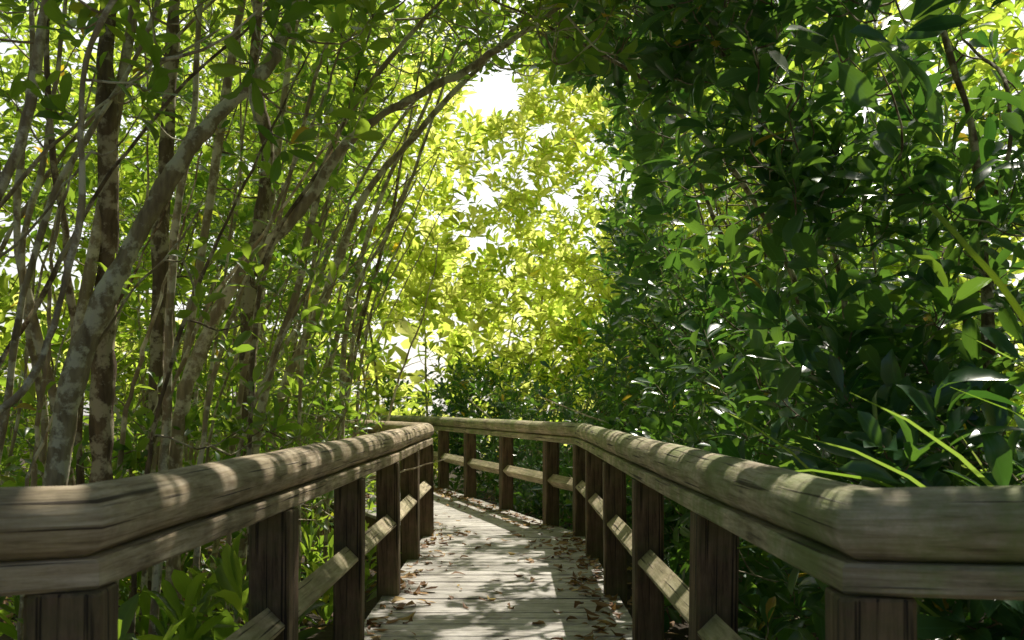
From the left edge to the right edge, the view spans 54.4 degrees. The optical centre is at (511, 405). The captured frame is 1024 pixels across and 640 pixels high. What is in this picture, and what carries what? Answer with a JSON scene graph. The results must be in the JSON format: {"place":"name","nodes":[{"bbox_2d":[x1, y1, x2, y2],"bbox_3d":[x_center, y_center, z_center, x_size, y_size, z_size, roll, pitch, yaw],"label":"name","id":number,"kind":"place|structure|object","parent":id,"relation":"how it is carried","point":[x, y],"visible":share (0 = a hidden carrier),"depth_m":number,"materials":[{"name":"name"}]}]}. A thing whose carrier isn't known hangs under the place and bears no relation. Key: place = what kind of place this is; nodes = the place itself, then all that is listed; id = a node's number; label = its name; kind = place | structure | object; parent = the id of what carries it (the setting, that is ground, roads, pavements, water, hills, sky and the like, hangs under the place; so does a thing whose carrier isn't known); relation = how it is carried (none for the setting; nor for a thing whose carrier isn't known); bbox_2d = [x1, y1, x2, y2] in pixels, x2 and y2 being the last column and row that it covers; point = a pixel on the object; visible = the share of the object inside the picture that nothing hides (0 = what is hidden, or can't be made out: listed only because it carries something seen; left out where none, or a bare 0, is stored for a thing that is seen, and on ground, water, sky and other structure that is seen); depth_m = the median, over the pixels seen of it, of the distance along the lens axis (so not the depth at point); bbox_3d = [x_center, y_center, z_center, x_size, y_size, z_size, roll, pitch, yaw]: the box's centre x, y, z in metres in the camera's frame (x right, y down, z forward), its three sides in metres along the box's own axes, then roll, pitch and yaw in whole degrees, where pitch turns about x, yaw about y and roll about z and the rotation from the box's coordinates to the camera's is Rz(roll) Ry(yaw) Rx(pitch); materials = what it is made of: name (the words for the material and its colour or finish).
{"place":"outdoors","nodes":[
{"label":"outdoors","id":0,"kind":"place"},
{"bbox_2d":[70,0,139,342],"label":"mangrove tree","id":1,"kind":"object","parent":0,"point":[89,273],"visible":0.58,"depth_m":4.80,"materials":[{"name":"brown plant"}]},
{"bbox_2d":[141,0,288,381],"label":"mangrove tree","id":2,"kind":"object","parent":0,"point":[218,136],"visible":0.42,"depth_m":6.43,"materials":[{"name":"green plant"}]},
{"bbox_2d":[241,0,351,353],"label":"mangrove tree","id":3,"kind":"object","parent":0,"point":[279,131],"visible":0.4,"depth_m":8.03,"materials":[{"name":"green plant"}]},
{"bbox_2d":[0,415,1023,639],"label":"ground","id":4,"kind":"structure","parent":0,"point":[681,631],"depth_m":8.16,"materials":[{"name":"soil"}]},
{"bbox_2d":[0,0,47,201],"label":"mangrove tree","id":5,"kind":"object","parent":4,"relation":"on","point":[25,123],"visible":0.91,"depth_m":3.89,"materials":[{"name":"brown plant"}]},
{"bbox_2d":[0,0,69,32],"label":"mangrove tree","id":6,"kind":"object","parent":4,"relation":"on","point":[16,20],"visible":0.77,"depth_m":4.33,"materials":[{"name":"green plant"}]},
{"bbox_2d":[0,1,75,485],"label":"mangrove tree","id":7,"kind":"object","parent":4,"relation":"on","point":[36,332],"visible":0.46,"depth_m":5.10,"materials":[{"name":"brown plant"}]},
{"bbox_2d":[0,119,94,486],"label":"mangrove tree","id":8,"kind":"object","parent":4,"relation":"on","point":[29,396],"visible":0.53,"depth_m":4.85,"materials":[{"name":"brown plant"}]},
{"bbox_2d":[3,0,95,482],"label":"mangrove tree","id":9,"kind":"object","parent":4,"relation":"on","point":[72,107],"visible":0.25,"depth_m":5.54,"materials":[{"name":"brown plant"}]},
{"bbox_2d":[14,0,97,639],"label":"mangrove tree","id":10,"kind":"object","parent":4,"relation":"on","point":[44,420],"visible":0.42,"depth_m":5.16,"materials":[{"name":"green plant"}]},
{"bbox_2d":[0,89,131,416],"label":"mangrove tree","id":11,"kind":"object","parent":4,"relation":"on","point":[36,126],"visible":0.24,"depth_m":12.69,"materials":[{"name":"green plant"}]},
{"bbox_2d":[42,19,91,484],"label":"mangrove tree","id":12,"kind":"object","parent":4,"relation":"on","point":[71,304],"visible":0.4,"depth_m":5.14,"materials":[{"name":"brown plant"}]},
{"bbox_2d":[11,198,134,478],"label":"mangrove tree","id":13,"kind":"object","parent":4,"relation":"on","point":[127,211],"visible":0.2,"depth_m":6.38,"materials":[{"name":"green plant"}]},
{"bbox_2d":[0,0,180,463],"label":"mangrove tree","id":14,"kind":"object","parent":4,"relation":"on","point":[44,222],"visible":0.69,"depth_m":4.53,"materials":[{"name":"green plant"}]},
{"bbox_2d":[0,74,184,258],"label":"mangrove tree","id":15,"kind":"object","parent":4,"relation":"on","point":[161,84],"visible":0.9,"depth_m":4.08,"materials":[{"name":"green plant"}]},
{"bbox_2d":[0,40,185,482],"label":"mangrove tree","id":16,"kind":"object","parent":4,"relation":"on","point":[48,187],"visible":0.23,"depth_m":8.54,"materials":[{"name":"green plant"}]},
{"bbox_2d":[25,146,175,449],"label":"mangrove tree","id":17,"kind":"object","parent":4,"relation":"on","point":[145,285],"visible":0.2,"depth_m":7.82,"materials":[{"name":"green plant"}]},
{"bbox_2d":[83,8,126,482],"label":"mangrove tree","id":18,"kind":"object","parent":4,"relation":"on","point":[102,397],"visible":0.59,"depth_m":4.83,"materials":[{"name":"brown plant"}]},
{"bbox_2d":[0,0,215,253],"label":"mangrove tree","id":19,"kind":"object","parent":4,"relation":"on","point":[73,143],"visible":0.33,"depth_m":5.20,"materials":[{"name":"green plant"}]},
{"bbox_2d":[0,0,231,477],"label":"background thicket","id":20,"kind":"object","parent":4,"relation":"on","point":[15,64],"visible":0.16,"depth_m":15.26,"materials":[{"name":"green plant"}]},
{"bbox_2d":[85,52,149,632],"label":"mangrove tree","id":21,"kind":"object","parent":4,"relation":"on","point":[147,348],"visible":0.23,"depth_m":6.09,"materials":[{"name":"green plant"}]},
{"bbox_2d":[17,209,225,639],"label":"mangrove tree","id":22,"kind":"object","parent":4,"relation":"on","point":[198,243],"visible":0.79,"depth_m":4.53,"materials":[{"name":"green plant"}]},
{"bbox_2d":[0,0,244,208],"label":"mangrove tree","id":23,"kind":"object","parent":4,"relation":"on","point":[16,90],"visible":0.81,"depth_m":4.30,"materials":[{"name":"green plant"}]},
{"bbox_2d":[0,4,249,367],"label":"mangrove tree","id":24,"kind":"object","parent":4,"relation":"on","point":[131,105],"visible":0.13,"depth_m":10.60,"materials":[{"name":"green plant"}]},
{"bbox_2d":[115,151,202,596],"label":"mangrove tree","id":25,"kind":"object","parent":4,"relation":"on","point":[120,471],"visible":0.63,"depth_m":5.17,"materials":[{"name":"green plant"}]},
{"bbox_2d":[0,0,318,414],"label":"mangrove tree","id":26,"kind":"object","parent":4,"relation":"on","point":[85,12],"visible":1,"depth_m":3.58,"materials":[{"name":"green plant"}]},
{"bbox_2d":[0,271,337,481],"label":"bush","id":27,"kind":"object","parent":4,"relation":"on","point":[60,328],"visible":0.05,"depth_m":13.90,"materials":[{"name":"green plant"}]},
{"bbox_2d":[116,0,226,605],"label":"mangrove tree","id":28,"kind":"object","parent":4,"relation":"on","point":[207,153],"visible":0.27,"depth_m":7.43,"materials":[{"name":"green plant"}]},
{"bbox_2d":[15,531,330,639],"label":"undergrowth plants","id":29,"kind":"object","parent":4,"relation":"on","point":[227,576],"visible":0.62,"depth_m":4.14,"materials":[{"name":"green plant"}]},
{"bbox_2d":[115,214,240,477],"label":"mangrove tree","id":30,"kind":"object","parent":4,"relation":"on","point":[129,321],"visible":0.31,"depth_m":8.94,"materials":[{"name":"green plant"}]},
{"bbox_2d":[124,0,233,635],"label":"mangrove tree","id":31,"kind":"object","parent":4,"relation":"on","point":[159,240],"visible":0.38,"depth_m":5.97,"materials":[{"name":"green plant"}]},
{"bbox_2d":[131,0,227,634],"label":"mangrove tree","id":32,"kind":"object","parent":4,"relation":"on","point":[164,449],"visible":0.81,"depth_m":5.03,"materials":[{"name":"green plant"}]},
{"bbox_2d":[118,0,250,474],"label":"mangrove tree","id":33,"kind":"object","parent":4,"relation":"on","point":[215,96],"visible":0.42,"depth_m":9.35,"materials":[{"name":"green plant"}]},
{"bbox_2d":[0,503,400,639],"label":"undergrowth plants","id":34,"kind":"object","parent":4,"relation":"on","point":[141,627],"visible":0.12,"depth_m":6.13,"materials":[{"name":"green plant"}]},
{"bbox_2d":[0,0,407,445],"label":"background trees","id":35,"kind":"object","parent":4,"relation":"on","point":[126,183],"visible":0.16,"depth_m":14.09,"materials":[{"name":"green plant"}]},
{"bbox_2d":[22,0,405,639],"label":"mangrove tree","id":36,"kind":"object","parent":4,"relation":"on","point":[109,288],"visible":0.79,"depth_m":4.49,"materials":[{"name":"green plant"}]},
{"bbox_2d":[129,51,309,633],"bbox_3d":[-1.510,-0.097,4.928,0.837,3.643,0.923,0,0,0],"label":"mangrove tree","id":37,"kind":"object","parent":4,"relation":"on","point":[261,312],"visible":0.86,"depth_m":4.94,"materials":[{"name":"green plant"}]},
{"bbox_2d":[0,356,447,631],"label":"bush","id":38,"kind":"object","parent":4,"relation":"on","point":[141,435],"visible":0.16,"depth_m":6.67,"materials":[{"name":"green plant"}]},
{"bbox_2d":[150,0,298,570],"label":"mangrove tree","id":39,"kind":"object","parent":4,"relation":"on","point":[245,214],"visible":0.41,"depth_m":8.20,"materials":[{"name":"green plant"}]},
{"bbox_2d":[149,13,322,441],"bbox_3d":[-3.378,-2.004,12.541,2.805,7.458,1.524,0,0,0],"label":"mangrove tree","id":40,"kind":"object","parent":4,"relation":"on","point":[186,237],"visible":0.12,"depth_m":12.36,"materials":[{"name":"green plant"}]},
{"bbox_2d":[158,0,342,626],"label":"mangrove tree","id":41,"kind":"object","parent":4,"relation":"on","point":[261,211],"visible":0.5,"depth_m":6.95,"materials":[{"name":"green plant"}]},
{"bbox_2d":[205,152,296,462],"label":"mangrove tree","id":42,"kind":"object","parent":4,"relation":"on","point":[235,249],"visible":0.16,"depth_m":10.29,"materials":[{"name":"green plant"}]},
{"bbox_2d":[139,64,385,635],"bbox_3d":[-1.412,-0.098,5.574,1.420,3.636,0.232,0,0,0],"label":"mangrove tree","id":43,"kind":"object","parent":4,"relation":"on","point":[365,90],"visible":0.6,"depth_m":5.60,"materials":[{"name":"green plant"}]},
{"bbox_2d":[0,0,534,367],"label":"mangrove tree","id":44,"kind":"object","parent":4,"relation":"on","point":[43,293],"visible":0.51,"depth_m":4.52,"materials":[{"name":"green plant"}]},
{"bbox_2d":[175,0,361,384],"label":"mangrove tree","id":45,"kind":"object","parent":4,"relation":"on","point":[251,117],"visible":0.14,"depth_m":11.72,"materials":[{"name":"green plant"}]},
{"bbox_2d":[205,197,335,462],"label":"mangrove tree","id":46,"kind":"object","parent":4,"relation":"on","point":[220,395],"visible":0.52,"depth_m":6.48,"materials":[{"name":"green plant"}]},
{"bbox_2d":[194,1,358,463],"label":"mangrove tree","id":47,"kind":"object","parent":4,"relation":"on","point":[220,201],"visible":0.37,"depth_m":7.54,"materials":[{"name":"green plant"}]},
{"bbox_2d":[201,9,356,623],"bbox_3d":[-1.178,-1.020,6.115,1.769,5.481,1.200,0,0,0],"label":"mangrove tree","id":48,"kind":"object","parent":4,"relation":"on","point":[239,402],"visible":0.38,"depth_m":6.42,"materials":[{"name":"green plant"}]},
{"bbox_2d":[193,0,392,611],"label":"mangrove tree","id":49,"kind":"object","parent":4,"relation":"on","point":[362,128],"visible":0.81,"depth_m":5.27,"materials":[{"name":"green plant"}]},
{"bbox_2d":[210,0,382,449],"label":"mangrove tree","id":50,"kind":"object","parent":4,"relation":"on","point":[291,102],"visible":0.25,"depth_m":9.84,"materials":[{"name":"green plant"}]},
{"bbox_2d":[224,157,374,610],"bbox_3d":[-1.161,0.154,5.382,0.834,3.146,0.472,0,0,-8],"label":"mangrove tree","id":51,"kind":"object","parent":4,"relation":"on","point":[302,255],"visible":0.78,"depth_m":5.44,"materials":[{"name":"green plant"}]},
{"bbox_2d":[237,89,363,444],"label":"mangrove tree","id":52,"kind":"object","parent":4,"relation":"on","point":[288,240],"visible":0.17,"depth_m":11.32,"materials":[{"name":"green plant"}]},
{"bbox_2d":[226,3,385,623],"bbox_3d":[-1.105,-0.322,5.492,0.573,4.092,1.022,0,0,36],"label":"mangrove tree","id":53,"kind":"object","parent":4,"relation":"on","point":[336,20],"visible":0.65,"depth_m":5.46,"materials":[{"name":"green plant"}]},
{"bbox_2d":[257,146,356,445],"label":"mangrove tree","id":54,"kind":"object","parent":4,"relation":"on","point":[261,350],"visible":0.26,"depth_m":8.67,"materials":[{"name":"green plant"}]},
{"bbox_2d":[256,0,372,438],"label":"mangrove tree","id":55,"kind":"object","parent":4,"relation":"on","point":[346,157],"visible":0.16,"depth_m":10.54,"materials":[{"name":"green plant"}]},
{"bbox_2d":[262,143,371,378],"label":"mangrove tree","id":56,"kind":"object","parent":4,"relation":"on","point":[279,254],"visible":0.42,"depth_m":9.64,"materials":[{"name":"green plant"}]},
{"bbox_2d":[255,214,402,396],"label":"mangrove tree","id":57,"kind":"object","parent":4,"relation":"on","point":[299,326],"visible":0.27,"depth_m":7.85,"materials":[{"name":"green plant"}]},
{"bbox_2d":[237,155,433,405],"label":"mangrove tree","id":58,"kind":"object","parent":4,"relation":"on","point":[363,230],"visible":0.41,"depth_m":9.30,"materials":[{"name":"green plant"}]},
{"bbox_2d":[267,1,407,564],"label":"mangrove tree","id":59,"kind":"object","parent":4,"relation":"on","point":[302,82],"visible":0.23,"depth_m":9.45,"materials":[{"name":"green plant"}]},
{"bbox_2d":[294,178,416,598],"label":"mangrove tree","id":60,"kind":"object","parent":4,"relation":"on","point":[351,285],"visible":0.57,"depth_m":7.85,"materials":[{"name":"green plant"}]},
{"bbox_2d":[294,86,418,562],"bbox_3d":[-1.357,-0.573,8.526,1.073,4.590,0.770,0,0,0],"label":"mangrove tree","id":61,"kind":"object","parent":4,"relation":"on","point":[308,368],"visible":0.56,"depth_m":8.42,"materials":[{"name":"green plant"}]},
{"bbox_2d":[304,173,408,563],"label":"mangrove tree","id":62,"kind":"object","parent":4,"relation":"on","point":[348,358],"visible":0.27,"depth_m":10.04,"materials":[{"name":"green plant"}]},
{"bbox_2d":[314,0,465,550],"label":"mangrove tree","id":63,"kind":"object","parent":4,"relation":"on","point":[416,76],"visible":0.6,"depth_m":9.22,"materials":[{"name":"green plant"}]},
{"bbox_2d":[217,0,563,627],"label":"mangrove tree","id":64,"kind":"object","parent":4,"relation":"on","point":[293,296],"visible":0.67,"depth_m":6.28,"materials":[{"name":"green plant"}]},
{"bbox_2d":[282,0,503,632],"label":"mangrove tree","id":65,"kind":"object","parent":4,"relation":"on","point":[327,324],"visible":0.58,"depth_m":6.83,"materials":[{"name":"green plant"}]},
{"bbox_2d":[347,153,439,436],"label":"mangrove tree","id":66,"kind":"object","parent":4,"relation":"on","point":[384,278],"visible":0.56,"depth_m":9.37,"materials":[{"name":"green plant"}]},
{"bbox_2d":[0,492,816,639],"bbox_3d":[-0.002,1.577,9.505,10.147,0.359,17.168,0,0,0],"label":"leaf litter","id":67,"kind":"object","parent":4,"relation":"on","point":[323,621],"depth_m":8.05,"materials":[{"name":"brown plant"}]},
{"bbox_2d":[316,0,509,441],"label":"mangrove tree","id":68,"kind":"object","parent":4,"relation":"on","point":[350,313],"visible":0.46,"depth_m":8.97,"materials":[{"name":"green plant"}]},
{"bbox_2d":[301,0,527,547],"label":"mangrove tree","id":69,"kind":"object","parent":4,"relation":"on","point":[501,63],"visible":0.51,"depth_m":8.65,"materials":[{"name":"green plant"}]},
{"bbox_2d":[273,0,584,446],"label":"mangrove tree","id":70,"kind":"object","parent":4,"relation":"on","point":[469,59],"visible":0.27,"depth_m":10.77,"materials":[{"name":"green plant"}]},
{"bbox_2d":[157,0,751,628],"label":"mangrove tree","id":71,"kind":"object","parent":4,"relation":"on","point":[567,52],"visible":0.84,"depth_m":5.49,"materials":[{"name":"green plant"}]},
{"bbox_2d":[261,4,667,451],"bbox_3d":[-0.135,-1.408,7.796,3.690,6.255,1.969,0,0,-16],"label":"mangrove tree","id":72,"kind":"object","parent":4,"relation":"on","point":[363,197],"visible":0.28,"depth_m":7.96,"materials":[{"name":"green plant"}]},
{"bbox_2d":[329,478,631,639],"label":"boardwalk","id":73,"kind":"structure","parent":4,"relation":"on","point":[541,596],"depth_m":6.69,"materials":[{"name":"grey wood"}]},
{"bbox_2d":[0,418,433,639],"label":"wooden railing","id":74,"kind":"object","parent":73,"relation":"attached to","point":[70,556],"visible":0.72,"depth_m":2.99,"materials":[{"name":"brown wood"}]},
{"bbox_2d":[365,483,631,639],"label":"fallen leaves","id":75,"kind":"object","parent":73,"relation":"on","point":[603,604],"visible":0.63,"depth_m":7.00,"materials":[{"name":"brown plant"}]},
{"bbox_2d":[375,415,1023,639],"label":"wooden railing","id":76,"kind":"object","parent":73,"relation":"attached to","point":[876,560],"visible":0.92,"depth_m":2.72,"materials":[{"name":"brown wood"}]},
{"bbox_2d":[91,0,872,476],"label":"background trees","id":77,"kind":"object","parent":4,"relation":"on","point":[517,204],"visible":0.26,"depth_m":20.34,"materials":[{"name":"green plant"}]},
{"bbox_2d":[0,210,1023,437],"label":"distant trees","id":78,"kind":"object","parent":4,"relation":"on","point":[406,330],"visible":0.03,"depth_m":48.32,"materials":[{"name":"green plant"}]},
{"bbox_2d":[513,0,800,632],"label":"broadleaf shrub","id":79,"kind":"object","parent":4,"relation":"on","point":[660,307],"visible":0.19,"depth_m":7.30,"materials":[{"name":"green plant"}]},
{"bbox_2d":[585,104,744,528],"bbox_3d":[1.912,-0.796,10.672,2.170,5.051,1.935,0,0,0],"label":"broadleaf shrub","id":80,"kind":"object","parent":4,"relation":"on","point":[609,227],"visible":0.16,"depth_m":10.48,"materials":[{"name":"green plant"}]},
{"bbox_2d":[581,107,756,426],"bbox_3d":[1.722,-0.912,11.935,2.068,5.274,3.257,0,0,-23],"label":"broadleaf shrub","id":81,"kind":"object","parent":4,"relation":"on","point":[608,139],"visible":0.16,"depth_m":11.72,"materials":[{"name":"green plant"}]},
{"bbox_2d":[564,74,775,557],"bbox_3d":[1.862,-0.831,9.474,2.676,5.121,1.922,0,0,-16],"label":"broadleaf shrub","id":82,"kind":"object","parent":4,"relation":"on","point":[638,353],"visible":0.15,"depth_m":9.34,"materials":[{"name":"green plant"}]},
{"bbox_2d":[601,84,746,575],"bbox_3d":[1.483,-0.538,8.422,1.410,4.525,2.114,0,0,0],"label":"broadleaf shrub","id":83,"kind":"object","parent":4,"relation":"on","point":[653,400],"visible":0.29,"depth_m":8.33,"materials":[{"name":"green plant"}]},
{"bbox_2d":[327,344,1023,542],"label":"hedge shrubs","id":84,"kind":"object","parent":4,"relation":"on","point":[563,407],"visible":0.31,"depth_m":15.14,"materials":[{"name":"green plant"}]},
{"bbox_2d":[554,0,894,412],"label":"background trees","id":85,"kind":"object","parent":4,"relation":"on","point":[574,342],"visible":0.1,"depth_m":14.68,"materials":[{"name":"green plant"}]},
{"bbox_2d":[568,0,937,639],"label":"broadleaf shrub","id":86,"kind":"object","parent":4,"relation":"on","point":[796,181],"visible":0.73,"depth_m":4.16,"materials":[{"name":"green plant"}]},
{"bbox_2d":[491,0,1023,639],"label":"broadleaf shrub","id":87,"kind":"object","parent":4,"relation":"on","point":[647,144],"visible":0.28,"depth_m":6.25,"materials":[{"name":"green plant"}]},
{"bbox_2d":[723,85,893,389],"bbox_3d":[2.284,-0.427,7.946,1.281,4.300,1.205,0,0,0],"label":"broadleaf shrub","id":88,"kind":"object","parent":4,"relation":"on","point":[752,261],"visible":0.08,"depth_m":7.94,"materials":[{"name":"green plant"}]},
{"bbox_2d":[664,525,989,639],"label":"undergrowth plants","id":89,"kind":"object","parent":4,"relation":"on","point":[790,632],"visible":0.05,"depth_m":4.67,"materials":[{"name":"green plant"}]},
{"bbox_2d":[700,0,1023,471],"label":"background thicket","id":90,"kind":"object","parent":4,"relation":"on","point":[1000,17],"visible":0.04,"depth_m":12.53,"materials":[{"name":"green plant"}]},
{"bbox_2d":[710,333,1023,485],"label":"long grass","id":91,"kind":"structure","parent":4,"relation":"on","point":[806,466],"depth_m":3.33,"materials":[{"name":"green plant"}]},
{"bbox_2d":[737,385,1023,639],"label":"long grass","id":92,"kind":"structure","parent":4,"relation":"on","point":[972,469],"depth_m":2.80,"materials":[{"name":"green plant"}]},
{"bbox_2d":[743,72,1021,431],"bbox_3d":[4.250,-0.815,9.736,3.854,5.070,2.492,0,0,0],"label":"broadleaf shrub","id":93,"kind":"object","parent":4,"relation":"on","point":[961,135],"visible":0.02,"depth_m":9.82,"materials":[{"name":"green plant"}]},
{"bbox_2d":[767,0,1023,299],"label":"broadleaf shrub","id":94,"kind":"object","parent":4,"relation":"on","point":[931,23],"visible":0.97,"depth_m":3.29,"materials":[{"name":"green plant"}]},
{"bbox_2d":[781,0,1023,639],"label":"broadleaf shrub","id":95,"kind":"object","parent":4,"relation":"on","point":[1002,457],"visible":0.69,"depth_m":3.44,"materials":[{"name":"green plant"}]},
{"bbox_2d":[787,10,1023,464],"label":"broadleaf shrub","id":96,"kind":"object","parent":4,"relation":"on","point":[889,259],"visible":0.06,"depth_m":6.43,"materials":[{"name":"green plant"}]},
{"bbox_2d":[792,16,1023,639],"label":"broadleaf shrub","id":97,"kind":"object","parent":4,"relation":"on","point":[967,348],"visible":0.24,"depth_m":4.15,"materials":[{"name":"green plant"}]},
{"bbox_2d":[818,7,1022,485],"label":"broadleaf shrub","id":98,"kind":"object","parent":4,"relation":"on","point":[823,263],"visible":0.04,"depth_m":8.46,"materials":[{"name":"green plant"}]},
{"bbox_2d":[856,0,1023,639],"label":"broadleaf shrub","id":99,"kind":"object","parent":4,"relation":"on","point":[923,54],"visible":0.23,"depth_m":4.92,"materials":[{"name":"green plant"}]},
{"bbox_2d":[929,205,1023,323],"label":"reed stalk","id":100,"kind":"object","parent":4,"relation":"on","point":[996,279],"visible":1,"depth_m":2.39,"materials":[{"name":"green plant"}]},
{"bbox_2d":[0,0,1023,415],"label":"sky","id":101,"kind":"structure","parent":0,"point":[498,89],"materials":[{"name":"white"}]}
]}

